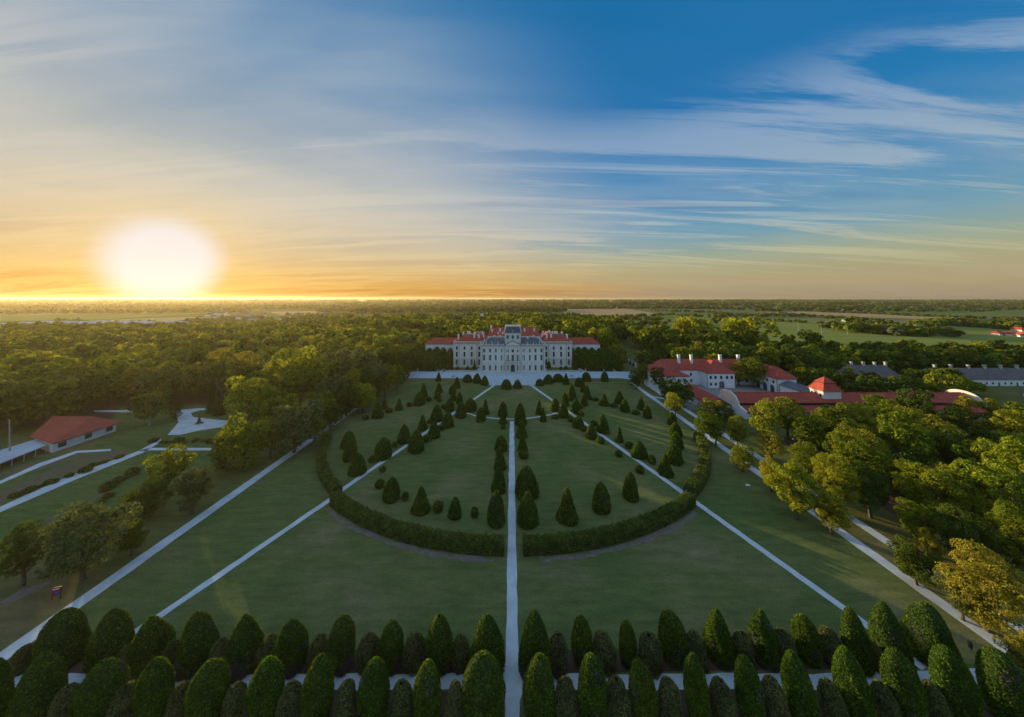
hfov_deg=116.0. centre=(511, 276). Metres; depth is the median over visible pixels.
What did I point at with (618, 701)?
shaggy shrub
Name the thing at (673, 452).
clipped yew
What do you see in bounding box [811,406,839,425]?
broadleaf tree
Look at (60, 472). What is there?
flower bed
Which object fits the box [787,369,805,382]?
broadleaf tree
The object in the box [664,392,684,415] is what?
broadleaf tree
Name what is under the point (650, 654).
shaggy shrub
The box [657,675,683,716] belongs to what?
shaggy shrub
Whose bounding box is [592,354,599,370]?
clipped tree
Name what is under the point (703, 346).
broadleaf tree
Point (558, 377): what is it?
clipped yew
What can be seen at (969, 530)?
broadleaf tree
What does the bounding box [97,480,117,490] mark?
garden bush
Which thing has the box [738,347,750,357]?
broadleaf tree
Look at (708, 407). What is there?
broadleaf tree
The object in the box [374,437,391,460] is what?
clipped yew
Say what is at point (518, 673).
path
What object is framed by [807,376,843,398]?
tower pavilion
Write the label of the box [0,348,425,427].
forest floor
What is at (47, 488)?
path
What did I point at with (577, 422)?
clipped yew
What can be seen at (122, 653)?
shaggy shrub
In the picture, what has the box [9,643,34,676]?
shaggy shrub
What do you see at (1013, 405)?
broadleaf tree
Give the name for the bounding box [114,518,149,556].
broadleaf tree
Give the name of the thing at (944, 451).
broadleaf tree
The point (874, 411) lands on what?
broadleaf tree
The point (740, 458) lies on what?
broadleaf tree
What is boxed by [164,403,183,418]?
broadleaf tree
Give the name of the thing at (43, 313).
field
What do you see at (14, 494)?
garden bush
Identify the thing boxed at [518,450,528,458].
round bush
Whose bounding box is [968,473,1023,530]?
broadleaf tree
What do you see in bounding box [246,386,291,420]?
broadleaf tree
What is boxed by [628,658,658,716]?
clipped yew
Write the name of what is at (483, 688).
clipped yew
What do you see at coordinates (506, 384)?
clipped yew
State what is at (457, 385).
clipped yew
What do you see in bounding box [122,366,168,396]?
broadleaf tree
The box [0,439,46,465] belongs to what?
canopy
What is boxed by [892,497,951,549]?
broadleaf tree
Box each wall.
[445,370,476,371]
[549,370,579,371]
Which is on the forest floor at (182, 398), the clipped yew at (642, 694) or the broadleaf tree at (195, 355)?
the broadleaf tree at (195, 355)
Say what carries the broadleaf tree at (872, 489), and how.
on the park ground at (22, 616)
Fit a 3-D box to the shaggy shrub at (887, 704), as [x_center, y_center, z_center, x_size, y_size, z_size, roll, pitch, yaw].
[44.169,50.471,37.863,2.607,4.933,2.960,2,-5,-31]
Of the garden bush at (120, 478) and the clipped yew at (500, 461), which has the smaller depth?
the garden bush at (120, 478)
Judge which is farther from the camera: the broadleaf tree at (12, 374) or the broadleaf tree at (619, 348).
the broadleaf tree at (619, 348)
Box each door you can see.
[510,364,514,371]
[719,381,723,387]
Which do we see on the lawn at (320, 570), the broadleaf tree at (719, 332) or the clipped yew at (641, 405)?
the clipped yew at (641, 405)
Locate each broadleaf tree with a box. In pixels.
[0,371,32,386]
[0,374,80,422]
[0,379,16,411]
[0,380,50,432]
[0,519,59,587]
[2,364,50,378]
[2,366,68,382]
[25,500,143,581]
[28,381,70,423]
[29,361,67,374]
[53,372,92,413]
[54,357,87,374]
[61,370,112,413]
[86,353,109,369]
[86,358,134,404]
[90,354,141,399]
[109,351,145,360]
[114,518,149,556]
[116,475,173,519]
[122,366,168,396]
[126,389,173,424]
[129,356,162,365]
[131,358,163,384]
[141,443,197,485]
[143,359,167,366]
[157,359,185,395]
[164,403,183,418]
[167,466,214,514]
[171,363,207,382]
[173,345,209,366]
[190,347,236,390]
[196,359,228,392]
[201,348,226,361]
[206,439,237,470]
[213,411,276,469]
[221,375,275,422]
[224,351,263,386]
[234,364,275,384]
[239,372,273,400]
[245,344,256,352]
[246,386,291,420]
[248,360,271,382]
[249,351,266,361]
[250,370,274,396]
[254,412,290,459]
[259,351,284,361]
[259,393,300,425]
[260,345,317,392]
[267,398,325,452]
[268,346,292,358]
[276,353,306,385]
[280,357,334,408]
[294,340,307,349]
[297,339,309,348]
[302,350,318,363]
[304,413,328,443]
[307,338,327,350]
[312,374,350,406]
[313,341,328,351]
[316,344,340,358]
[316,360,341,394]
[319,349,352,375]
[319,401,343,428]
[332,381,362,415]
[338,368,364,402]
[339,347,359,361]
[340,346,381,375]
[341,340,354,350]
[351,381,376,412]
[352,342,378,368]
[358,365,380,397]
[360,338,373,344]
[360,361,389,399]
[370,339,391,354]
[375,363,398,397]
[377,345,402,371]
[388,335,403,349]
[388,363,405,389]
[396,347,418,369]
[401,361,411,380]
[413,333,431,349]
[597,328,621,347]
[607,344,617,352]
[613,343,627,363]
[627,370,644,388]
[633,350,657,365]
[634,362,647,383]
[644,359,654,364]
[649,346,668,356]
[650,367,664,385]
[656,354,669,359]
[658,376,681,399]
[659,344,677,355]
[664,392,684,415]
[669,378,694,407]
[670,346,690,358]
[672,314,715,344]
[674,347,696,352]
[686,352,697,358]
[687,341,708,350]
[693,411,714,438]
[694,341,707,350]
[695,347,703,358]
[696,397,727,417]
[699,322,725,342]
[699,347,717,356]
[701,353,717,358]
[703,341,720,347]
[706,414,725,445]
[714,344,733,353]
[715,401,735,427]
[720,315,781,345]
[721,344,739,358]
[726,415,750,446]
[728,359,748,385]
[729,442,755,471]
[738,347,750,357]
[740,355,761,361]
[740,357,767,387]
[746,352,769,363]
[748,397,784,431]
[751,346,774,361]
[755,429,784,460]
[757,346,781,365]
[758,455,780,492]
[760,346,778,366]
[764,462,823,519]
[773,396,806,439]
[779,344,807,364]
[784,354,807,369]
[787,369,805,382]
[787,441,823,481]
[788,418,832,443]
[790,412,829,448]
[795,366,818,382]
[796,354,825,369]
[803,370,836,385]
[806,367,839,377]
[808,452,862,511]
[810,489,854,534]
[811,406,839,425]
[817,360,846,371]
[822,402,854,425]
[822,425,897,484]
[825,372,849,385]
[825,424,869,444]
[830,413,873,437]
[830,428,879,464]
[840,379,870,391]
[841,401,885,425]
[842,368,864,381]
[844,460,899,518]
[849,375,886,391]
[849,407,885,436]
[851,371,888,381]
[860,393,886,407]
[861,450,920,493]
[864,378,889,391]
[873,410,938,463]
[875,399,906,418]
[882,415,903,439]
[884,450,946,482]
[884,533,943,589]
[887,375,919,387]
[888,378,927,391]
[889,421,954,459]
[890,458,982,526]
[892,388,941,419]
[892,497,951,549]
[893,405,939,428]
[913,526,947,571]
[918,417,961,457]
[918,427,969,471]
[918,462,999,518]
[920,380,950,391]
[923,368,970,391]
[925,414,971,444]
[927,503,1006,565]
[931,567,989,620]
[933,457,1023,542]
[934,538,1023,634]
[936,407,969,429]
[939,403,978,423]
[951,437,1020,477]
[956,425,1009,442]
[960,378,987,392]
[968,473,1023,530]
[974,499,1023,584]
[976,430,1023,445]
[981,435,1023,504]
[989,410,1023,439]
[991,626,1023,671]
[994,436,1022,445]
[999,401,1023,412]
[1001,409,1023,432]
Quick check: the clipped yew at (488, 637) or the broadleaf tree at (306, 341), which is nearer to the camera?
the clipped yew at (488, 637)
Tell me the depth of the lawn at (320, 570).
62.62 m
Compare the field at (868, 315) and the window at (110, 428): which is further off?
the field at (868, 315)
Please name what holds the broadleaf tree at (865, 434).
on the forest floor at (891, 501)
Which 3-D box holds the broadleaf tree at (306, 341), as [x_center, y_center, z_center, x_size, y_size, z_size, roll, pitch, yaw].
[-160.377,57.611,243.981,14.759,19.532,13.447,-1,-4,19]
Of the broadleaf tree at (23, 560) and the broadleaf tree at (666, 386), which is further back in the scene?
the broadleaf tree at (666, 386)
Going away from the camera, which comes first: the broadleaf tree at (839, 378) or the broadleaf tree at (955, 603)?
the broadleaf tree at (955, 603)
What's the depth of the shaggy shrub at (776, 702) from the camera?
37.26 m
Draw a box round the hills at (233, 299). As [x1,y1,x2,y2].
[4,298,560,300]
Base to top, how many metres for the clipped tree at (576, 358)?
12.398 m
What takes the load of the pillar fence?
on the park ground at (22, 616)
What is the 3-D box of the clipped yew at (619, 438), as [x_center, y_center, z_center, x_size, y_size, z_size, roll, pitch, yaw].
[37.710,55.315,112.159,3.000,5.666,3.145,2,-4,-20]
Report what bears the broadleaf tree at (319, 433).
on the lawn at (320, 570)
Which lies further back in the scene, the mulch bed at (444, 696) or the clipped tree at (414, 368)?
the clipped tree at (414, 368)
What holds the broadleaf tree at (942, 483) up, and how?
on the forest floor at (891, 501)
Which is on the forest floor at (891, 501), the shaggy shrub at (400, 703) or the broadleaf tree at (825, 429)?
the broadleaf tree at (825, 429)
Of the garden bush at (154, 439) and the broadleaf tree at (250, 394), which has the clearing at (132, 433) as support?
the garden bush at (154, 439)
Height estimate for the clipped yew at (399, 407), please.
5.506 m
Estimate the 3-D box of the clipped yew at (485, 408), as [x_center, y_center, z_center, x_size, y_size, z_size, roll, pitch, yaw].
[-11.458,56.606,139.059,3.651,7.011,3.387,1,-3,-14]
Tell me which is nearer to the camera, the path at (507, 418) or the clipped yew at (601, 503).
the clipped yew at (601, 503)
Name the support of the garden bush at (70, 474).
on the flower bed at (60, 472)
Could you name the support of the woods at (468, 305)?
on the ground at (987, 314)
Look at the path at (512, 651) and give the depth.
54.51 m
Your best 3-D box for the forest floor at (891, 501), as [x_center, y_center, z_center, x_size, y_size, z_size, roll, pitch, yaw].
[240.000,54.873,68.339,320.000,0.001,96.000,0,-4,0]
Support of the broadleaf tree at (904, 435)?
on the forest floor at (891, 501)
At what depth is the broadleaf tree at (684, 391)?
146.63 m
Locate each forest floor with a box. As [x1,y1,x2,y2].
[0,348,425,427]
[778,436,1023,594]
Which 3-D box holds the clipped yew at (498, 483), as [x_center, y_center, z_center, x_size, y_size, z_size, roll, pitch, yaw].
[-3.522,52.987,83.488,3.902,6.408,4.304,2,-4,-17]
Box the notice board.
[51,586,61,600]
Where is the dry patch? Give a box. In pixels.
[0,580,53,605]
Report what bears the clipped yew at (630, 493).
on the lawn at (320, 570)
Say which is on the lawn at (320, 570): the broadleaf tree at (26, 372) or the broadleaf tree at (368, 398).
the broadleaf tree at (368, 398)
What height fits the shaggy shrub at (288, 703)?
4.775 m
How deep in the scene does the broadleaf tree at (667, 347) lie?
244.13 m
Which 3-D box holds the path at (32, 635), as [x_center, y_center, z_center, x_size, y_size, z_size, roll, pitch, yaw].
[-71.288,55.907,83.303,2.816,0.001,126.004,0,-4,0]
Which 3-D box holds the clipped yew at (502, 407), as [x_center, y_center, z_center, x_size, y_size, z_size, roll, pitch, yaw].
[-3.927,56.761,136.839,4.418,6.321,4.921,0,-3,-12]
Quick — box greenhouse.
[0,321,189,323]
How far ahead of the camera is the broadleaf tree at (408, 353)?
209.11 m
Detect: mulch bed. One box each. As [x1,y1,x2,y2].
[68,650,464,672]
[329,691,447,716]
[554,690,994,716]
[566,649,917,672]
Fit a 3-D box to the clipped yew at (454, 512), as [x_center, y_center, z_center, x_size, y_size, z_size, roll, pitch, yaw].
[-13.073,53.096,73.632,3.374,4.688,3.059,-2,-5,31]
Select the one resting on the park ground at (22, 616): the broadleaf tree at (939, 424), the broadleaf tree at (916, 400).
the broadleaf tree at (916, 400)
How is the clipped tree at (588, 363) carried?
on the park ground at (22, 616)
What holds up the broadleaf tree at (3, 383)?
on the park ground at (22, 616)
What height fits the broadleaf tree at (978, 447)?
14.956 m
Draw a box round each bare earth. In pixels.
[329,511,493,561]
[539,511,697,562]
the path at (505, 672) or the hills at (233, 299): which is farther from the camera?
the hills at (233, 299)
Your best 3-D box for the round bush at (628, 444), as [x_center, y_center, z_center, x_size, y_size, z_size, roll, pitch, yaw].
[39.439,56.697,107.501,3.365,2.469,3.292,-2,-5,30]
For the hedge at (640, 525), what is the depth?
65.50 m
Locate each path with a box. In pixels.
[0,408,357,659]
[0,439,160,511]
[0,449,110,483]
[14,668,976,689]
[94,410,132,411]
[135,385,494,633]
[143,448,211,450]
[168,408,234,434]
[467,412,557,418]
[503,656,506,675]
[505,421,519,716]
[517,656,519,675]
[517,688,521,709]
[530,385,927,669]
[629,382,1012,659]
[644,383,1023,631]
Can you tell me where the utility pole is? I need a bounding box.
[9,419,10,450]
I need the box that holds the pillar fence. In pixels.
[627,359,635,367]
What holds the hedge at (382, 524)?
on the lawn at (320, 570)
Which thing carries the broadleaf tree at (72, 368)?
on the forest floor at (182, 398)
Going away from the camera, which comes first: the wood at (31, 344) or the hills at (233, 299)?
the wood at (31, 344)
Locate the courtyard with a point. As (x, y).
(740, 388)
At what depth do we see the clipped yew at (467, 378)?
190.92 m
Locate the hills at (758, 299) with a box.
[594,299,915,299]
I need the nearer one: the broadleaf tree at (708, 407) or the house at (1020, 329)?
the broadleaf tree at (708, 407)
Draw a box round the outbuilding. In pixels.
[685,384,731,413]
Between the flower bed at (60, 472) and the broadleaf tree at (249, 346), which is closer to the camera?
the flower bed at (60, 472)
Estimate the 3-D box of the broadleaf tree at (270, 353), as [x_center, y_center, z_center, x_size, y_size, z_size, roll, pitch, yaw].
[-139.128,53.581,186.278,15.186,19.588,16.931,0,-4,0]
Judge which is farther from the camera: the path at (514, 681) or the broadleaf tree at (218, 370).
the broadleaf tree at (218, 370)
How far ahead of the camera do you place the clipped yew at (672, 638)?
43.71 m
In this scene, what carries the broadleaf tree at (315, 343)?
on the forest floor at (182, 398)
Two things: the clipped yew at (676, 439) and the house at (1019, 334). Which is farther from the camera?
the house at (1019, 334)
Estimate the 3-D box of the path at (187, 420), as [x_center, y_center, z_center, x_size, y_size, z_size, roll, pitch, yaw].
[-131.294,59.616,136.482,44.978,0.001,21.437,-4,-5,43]
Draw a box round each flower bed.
[0,450,130,502]
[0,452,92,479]
[17,485,118,533]
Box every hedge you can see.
[316,431,342,493]
[329,489,504,556]
[522,490,696,556]
[683,430,711,496]
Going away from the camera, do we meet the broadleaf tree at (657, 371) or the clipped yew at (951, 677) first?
the clipped yew at (951, 677)
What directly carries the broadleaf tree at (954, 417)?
on the forest floor at (891, 501)
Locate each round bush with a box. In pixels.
[362,415,368,419]
[368,455,375,462]
[375,478,384,488]
[379,466,385,471]
[385,408,392,412]
[391,441,397,447]
[401,491,408,500]
[423,435,430,442]
[432,500,443,512]
[471,507,478,517]
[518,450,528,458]
[580,426,586,431]
[590,420,597,425]
[596,436,604,443]
[615,450,622,457]
[624,441,632,448]
[631,410,640,414]
[635,465,644,473]
[647,455,655,463]
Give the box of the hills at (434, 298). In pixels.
[347,298,555,299]
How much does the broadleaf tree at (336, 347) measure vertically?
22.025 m
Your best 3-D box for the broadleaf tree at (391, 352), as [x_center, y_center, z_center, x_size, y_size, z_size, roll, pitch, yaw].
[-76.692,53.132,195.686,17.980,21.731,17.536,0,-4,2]
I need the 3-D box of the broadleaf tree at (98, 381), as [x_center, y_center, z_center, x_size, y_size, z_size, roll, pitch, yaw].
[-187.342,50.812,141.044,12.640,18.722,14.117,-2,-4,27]
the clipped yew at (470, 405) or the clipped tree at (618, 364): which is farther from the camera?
the clipped tree at (618, 364)
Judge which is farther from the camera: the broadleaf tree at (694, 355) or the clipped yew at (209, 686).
the broadleaf tree at (694, 355)
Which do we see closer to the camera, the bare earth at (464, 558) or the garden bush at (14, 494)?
the bare earth at (464, 558)
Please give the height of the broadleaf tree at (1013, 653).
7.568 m
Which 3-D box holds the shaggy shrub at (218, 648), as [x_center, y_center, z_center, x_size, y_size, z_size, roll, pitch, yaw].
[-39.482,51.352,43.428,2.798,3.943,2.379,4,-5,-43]
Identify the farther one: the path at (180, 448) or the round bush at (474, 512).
the path at (180, 448)
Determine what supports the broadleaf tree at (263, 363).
on the forest floor at (182, 398)
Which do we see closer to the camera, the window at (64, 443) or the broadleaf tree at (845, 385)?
the window at (64, 443)
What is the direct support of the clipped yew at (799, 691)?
on the mulch bed at (987, 713)
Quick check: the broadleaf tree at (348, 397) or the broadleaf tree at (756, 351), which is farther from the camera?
the broadleaf tree at (756, 351)
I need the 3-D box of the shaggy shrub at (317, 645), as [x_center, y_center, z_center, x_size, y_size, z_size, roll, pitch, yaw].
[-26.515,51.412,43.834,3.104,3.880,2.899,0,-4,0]
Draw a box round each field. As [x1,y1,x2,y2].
[0,311,166,314]
[0,312,199,320]
[91,317,204,320]
[272,311,323,314]
[564,307,652,315]
[619,314,1023,346]
[761,311,969,318]
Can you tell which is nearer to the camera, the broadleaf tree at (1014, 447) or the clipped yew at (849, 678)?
the clipped yew at (849, 678)
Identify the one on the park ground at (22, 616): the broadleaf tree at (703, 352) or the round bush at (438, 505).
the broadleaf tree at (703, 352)
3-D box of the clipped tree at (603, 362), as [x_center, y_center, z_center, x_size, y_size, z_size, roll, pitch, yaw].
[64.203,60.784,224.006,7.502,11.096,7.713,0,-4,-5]
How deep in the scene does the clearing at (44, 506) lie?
84.81 m
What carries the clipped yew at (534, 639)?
on the mulch bed at (572, 667)
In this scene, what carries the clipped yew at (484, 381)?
on the lawn at (320, 570)
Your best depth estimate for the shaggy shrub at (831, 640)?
43.80 m
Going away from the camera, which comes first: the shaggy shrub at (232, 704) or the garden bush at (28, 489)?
the shaggy shrub at (232, 704)
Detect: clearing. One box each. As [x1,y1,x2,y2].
[0,449,219,555]
[92,404,239,451]
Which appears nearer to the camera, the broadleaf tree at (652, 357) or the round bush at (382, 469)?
the round bush at (382, 469)
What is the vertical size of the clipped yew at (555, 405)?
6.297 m
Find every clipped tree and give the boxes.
[410,357,417,370]
[417,354,425,370]
[424,355,432,370]
[432,355,441,370]
[437,352,443,368]
[444,351,452,367]
[572,351,580,367]
[580,353,587,368]
[584,354,593,370]
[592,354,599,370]
[600,355,607,370]
[607,355,615,370]
[614,355,622,370]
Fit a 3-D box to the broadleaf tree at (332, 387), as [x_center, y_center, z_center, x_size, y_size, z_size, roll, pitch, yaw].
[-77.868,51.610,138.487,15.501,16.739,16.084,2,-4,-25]
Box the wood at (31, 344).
[0,311,1023,384]
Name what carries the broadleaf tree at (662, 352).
on the park ground at (22, 616)
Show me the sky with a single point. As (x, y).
(150, 149)
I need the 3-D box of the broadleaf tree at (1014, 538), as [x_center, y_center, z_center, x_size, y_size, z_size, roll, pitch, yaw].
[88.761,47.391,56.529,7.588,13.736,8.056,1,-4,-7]
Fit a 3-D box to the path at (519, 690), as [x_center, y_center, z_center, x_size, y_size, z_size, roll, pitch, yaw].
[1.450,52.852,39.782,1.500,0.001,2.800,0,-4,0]
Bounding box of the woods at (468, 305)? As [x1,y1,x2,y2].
[0,299,1023,312]
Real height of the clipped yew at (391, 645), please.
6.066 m
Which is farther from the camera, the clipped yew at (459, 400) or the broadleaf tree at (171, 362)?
the broadleaf tree at (171, 362)
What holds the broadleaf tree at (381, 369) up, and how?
on the park ground at (22, 616)
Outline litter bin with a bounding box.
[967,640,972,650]
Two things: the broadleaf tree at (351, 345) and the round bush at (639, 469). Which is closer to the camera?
the round bush at (639, 469)
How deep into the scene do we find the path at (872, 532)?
70.28 m
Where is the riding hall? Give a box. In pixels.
[718,389,990,418]
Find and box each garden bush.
[7,491,21,498]
[20,485,37,492]
[42,478,59,484]
[63,472,74,477]
[77,466,93,473]
[87,462,98,466]
[94,499,106,503]
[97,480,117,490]
[98,459,109,463]
[102,491,115,498]
[110,475,125,481]
[113,454,124,458]
[123,466,140,475]
[147,437,159,442]
[171,437,184,442]
[191,438,200,441]
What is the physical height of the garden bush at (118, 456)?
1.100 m
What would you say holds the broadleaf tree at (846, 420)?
on the forest floor at (891, 501)
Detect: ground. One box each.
[0,299,1023,344]
[0,338,1023,660]
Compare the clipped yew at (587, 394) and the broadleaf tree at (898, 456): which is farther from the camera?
the clipped yew at (587, 394)
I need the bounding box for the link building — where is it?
[779,380,809,391]
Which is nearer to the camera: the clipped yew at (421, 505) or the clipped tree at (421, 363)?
the clipped yew at (421, 505)
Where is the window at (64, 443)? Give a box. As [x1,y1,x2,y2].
[57,440,66,448]
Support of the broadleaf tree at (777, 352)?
on the park ground at (22, 616)
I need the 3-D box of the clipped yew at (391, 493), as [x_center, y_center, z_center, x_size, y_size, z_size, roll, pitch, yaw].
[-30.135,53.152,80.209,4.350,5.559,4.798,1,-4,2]
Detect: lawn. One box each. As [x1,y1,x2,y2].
[8,382,992,716]
[449,367,478,369]
[547,367,573,370]
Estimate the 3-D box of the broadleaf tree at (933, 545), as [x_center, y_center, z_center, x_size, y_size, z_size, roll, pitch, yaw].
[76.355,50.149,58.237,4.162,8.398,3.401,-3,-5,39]
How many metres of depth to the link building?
160.81 m
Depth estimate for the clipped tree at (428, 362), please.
221.28 m
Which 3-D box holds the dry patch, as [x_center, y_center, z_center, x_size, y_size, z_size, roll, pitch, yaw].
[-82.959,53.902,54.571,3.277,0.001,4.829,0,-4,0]
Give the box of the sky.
[0,0,1023,298]
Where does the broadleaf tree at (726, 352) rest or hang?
on the park ground at (22, 616)
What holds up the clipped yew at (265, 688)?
on the mulch bed at (444, 696)
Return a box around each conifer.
[200,367,218,413]
[212,364,234,416]
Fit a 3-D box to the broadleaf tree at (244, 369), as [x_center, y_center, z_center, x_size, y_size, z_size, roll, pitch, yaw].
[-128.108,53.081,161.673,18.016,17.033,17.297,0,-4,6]
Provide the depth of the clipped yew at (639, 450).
100.00 m
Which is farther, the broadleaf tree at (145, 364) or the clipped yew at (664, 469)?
the broadleaf tree at (145, 364)
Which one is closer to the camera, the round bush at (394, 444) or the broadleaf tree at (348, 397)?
the round bush at (394, 444)
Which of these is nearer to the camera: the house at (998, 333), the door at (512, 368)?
the door at (512, 368)
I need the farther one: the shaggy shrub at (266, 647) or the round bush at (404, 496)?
the round bush at (404, 496)
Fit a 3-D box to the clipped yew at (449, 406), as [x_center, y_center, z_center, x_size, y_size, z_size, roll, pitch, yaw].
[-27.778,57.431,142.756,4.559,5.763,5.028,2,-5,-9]
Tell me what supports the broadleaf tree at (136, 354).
on the forest floor at (182, 398)
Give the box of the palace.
[425,324,599,371]
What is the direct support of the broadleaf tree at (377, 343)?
on the forest floor at (182, 398)
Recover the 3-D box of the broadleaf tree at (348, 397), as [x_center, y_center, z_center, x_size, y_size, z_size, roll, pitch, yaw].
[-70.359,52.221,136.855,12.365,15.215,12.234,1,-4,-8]
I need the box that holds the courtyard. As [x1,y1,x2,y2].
[673,385,769,409]
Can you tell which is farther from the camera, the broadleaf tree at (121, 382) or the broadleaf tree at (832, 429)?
the broadleaf tree at (121, 382)
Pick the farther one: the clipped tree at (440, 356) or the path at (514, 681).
the clipped tree at (440, 356)
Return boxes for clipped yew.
[0,657,14,716]
[4,651,68,716]
[31,607,91,669]
[67,657,131,716]
[81,608,134,674]
[126,615,176,679]
[132,656,175,716]
[173,610,219,681]
[184,657,230,716]
[223,613,264,683]
[242,655,284,716]
[274,619,308,678]
[299,652,334,716]
[326,614,355,676]
[340,431,356,448]
[342,436,357,462]
[347,453,366,476]
[357,656,389,716]
[371,403,383,418]
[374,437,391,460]
[379,619,403,675]
[382,398,387,409]
[382,477,400,503]
[395,398,402,410]
[397,424,410,444]
[407,430,424,453]
[410,485,430,516]
[412,658,442,716]
[413,392,424,405]
[417,414,427,431]
[420,383,427,397]
[425,613,452,676]
[428,421,439,438]
[430,404,442,422]
[434,382,442,392]
[434,392,440,398]
[435,372,441,381]
[441,411,453,428]
[444,398,454,411]
[447,496,461,520]
[449,384,455,394]
[450,393,456,400]
[454,377,460,388]
[455,402,466,418]
[456,392,462,404]
[462,649,505,716]
[463,374,471,382]
[465,398,476,412]
[468,613,505,674]
[473,373,480,383]
[476,407,485,422]
[480,375,488,385]
[483,398,489,414]
[487,490,504,528]
[491,466,505,494]
[494,435,507,451]
[494,444,506,470]
[498,402,507,416]
[499,411,506,424]
[501,379,511,389]
[513,379,521,388]
[514,403,526,425]
[514,464,539,500]
[515,419,526,438]
[517,434,527,451]
[517,491,538,529]
[518,610,550,679]
[522,652,554,716]
[535,400,541,414]
[536,379,543,385]
[540,407,546,421]
[543,374,553,383]
[550,397,559,411]
[553,373,563,381]
[555,487,578,526]
[558,403,568,418]
[561,392,568,406]
[562,373,569,384]
[567,384,576,401]
[570,398,580,413]
[570,614,592,667]
[572,416,583,428]
[575,377,582,386]
[577,652,607,716]
[579,394,587,405]
[580,381,585,392]
[581,372,591,381]
[584,385,591,399]
[585,423,596,439]
[592,481,611,514]
[596,414,609,434]
[598,393,609,406]
[601,371,608,381]
[614,390,623,403]
[615,426,623,442]
[619,619,637,669]
[620,399,629,412]
[622,471,638,502]
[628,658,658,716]
[630,440,647,459]
[636,396,644,409]
[643,405,651,418]
[657,453,674,477]
[657,609,687,669]
[665,444,683,465]
[667,411,676,424]
[669,422,682,436]
[670,431,683,449]
[682,652,711,716]
[702,607,735,670]
[733,654,765,716]
[747,608,781,671]
[780,649,821,716]
[790,612,824,667]
[831,645,877,716]
[839,606,875,677]
[867,600,916,670]
[879,646,929,716]
[900,601,962,666]
[928,644,984,716]
[974,646,1023,716]
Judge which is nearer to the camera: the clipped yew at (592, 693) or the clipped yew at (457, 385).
the clipped yew at (592, 693)
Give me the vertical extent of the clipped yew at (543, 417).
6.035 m
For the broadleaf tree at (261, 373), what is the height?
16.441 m
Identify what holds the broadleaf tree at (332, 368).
on the forest floor at (182, 398)
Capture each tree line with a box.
[0,307,725,323]
[607,309,1023,337]
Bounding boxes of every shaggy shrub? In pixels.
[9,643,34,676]
[46,682,79,716]
[106,679,137,716]
[117,643,130,662]
[162,638,179,664]
[164,680,189,716]
[207,637,227,659]
[220,679,247,716]
[254,632,277,669]
[275,679,301,716]
[306,633,327,669]
[332,677,357,716]
[354,631,379,676]
[386,678,412,716]
[401,631,425,676]
[444,679,463,716]
[451,632,470,674]
[549,630,567,680]
[555,675,576,716]
[592,630,616,677]
[606,674,631,716]
[638,631,662,679]
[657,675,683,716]
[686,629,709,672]
[709,675,737,716]
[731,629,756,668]
[761,674,790,716]
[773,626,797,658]
[816,676,849,716]
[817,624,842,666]
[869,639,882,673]
[869,678,901,716]
[921,679,953,716]
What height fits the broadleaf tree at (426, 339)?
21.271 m
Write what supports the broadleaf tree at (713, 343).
on the park ground at (22, 616)
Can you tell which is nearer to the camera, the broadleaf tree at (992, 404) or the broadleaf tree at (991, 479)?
the broadleaf tree at (991, 479)
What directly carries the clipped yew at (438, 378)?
on the park ground at (22, 616)
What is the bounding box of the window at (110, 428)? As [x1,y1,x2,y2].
[105,425,112,432]
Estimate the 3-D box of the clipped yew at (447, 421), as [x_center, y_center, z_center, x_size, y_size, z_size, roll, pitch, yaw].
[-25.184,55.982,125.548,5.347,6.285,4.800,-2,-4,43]
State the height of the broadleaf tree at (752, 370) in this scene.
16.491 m
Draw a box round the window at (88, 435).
[84,432,92,439]
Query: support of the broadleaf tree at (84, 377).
on the forest floor at (182, 398)
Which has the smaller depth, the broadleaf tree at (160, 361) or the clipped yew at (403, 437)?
the clipped yew at (403, 437)
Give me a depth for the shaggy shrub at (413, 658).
42.93 m
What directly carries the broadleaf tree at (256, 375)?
on the forest floor at (182, 398)
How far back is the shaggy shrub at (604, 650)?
42.82 m
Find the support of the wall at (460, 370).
on the park ground at (22, 616)
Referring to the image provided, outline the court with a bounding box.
[401,372,631,385]
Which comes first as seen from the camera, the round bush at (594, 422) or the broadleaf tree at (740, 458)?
the broadleaf tree at (740, 458)
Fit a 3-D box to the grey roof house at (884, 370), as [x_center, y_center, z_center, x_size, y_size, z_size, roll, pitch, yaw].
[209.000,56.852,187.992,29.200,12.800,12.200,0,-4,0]
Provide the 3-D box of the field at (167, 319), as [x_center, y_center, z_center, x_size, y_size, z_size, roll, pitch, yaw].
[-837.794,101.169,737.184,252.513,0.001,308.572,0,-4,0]
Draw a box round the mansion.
[640,354,798,391]
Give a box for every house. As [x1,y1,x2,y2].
[30,416,122,452]
[247,317,258,320]
[835,361,898,382]
[912,364,1023,385]
[989,331,1004,335]
[1004,331,1015,335]
[1010,327,1023,331]
[1015,331,1023,336]
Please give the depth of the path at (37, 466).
97.70 m
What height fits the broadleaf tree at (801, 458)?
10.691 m
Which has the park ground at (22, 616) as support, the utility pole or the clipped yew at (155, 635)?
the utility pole
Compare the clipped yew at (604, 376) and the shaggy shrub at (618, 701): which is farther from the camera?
the clipped yew at (604, 376)

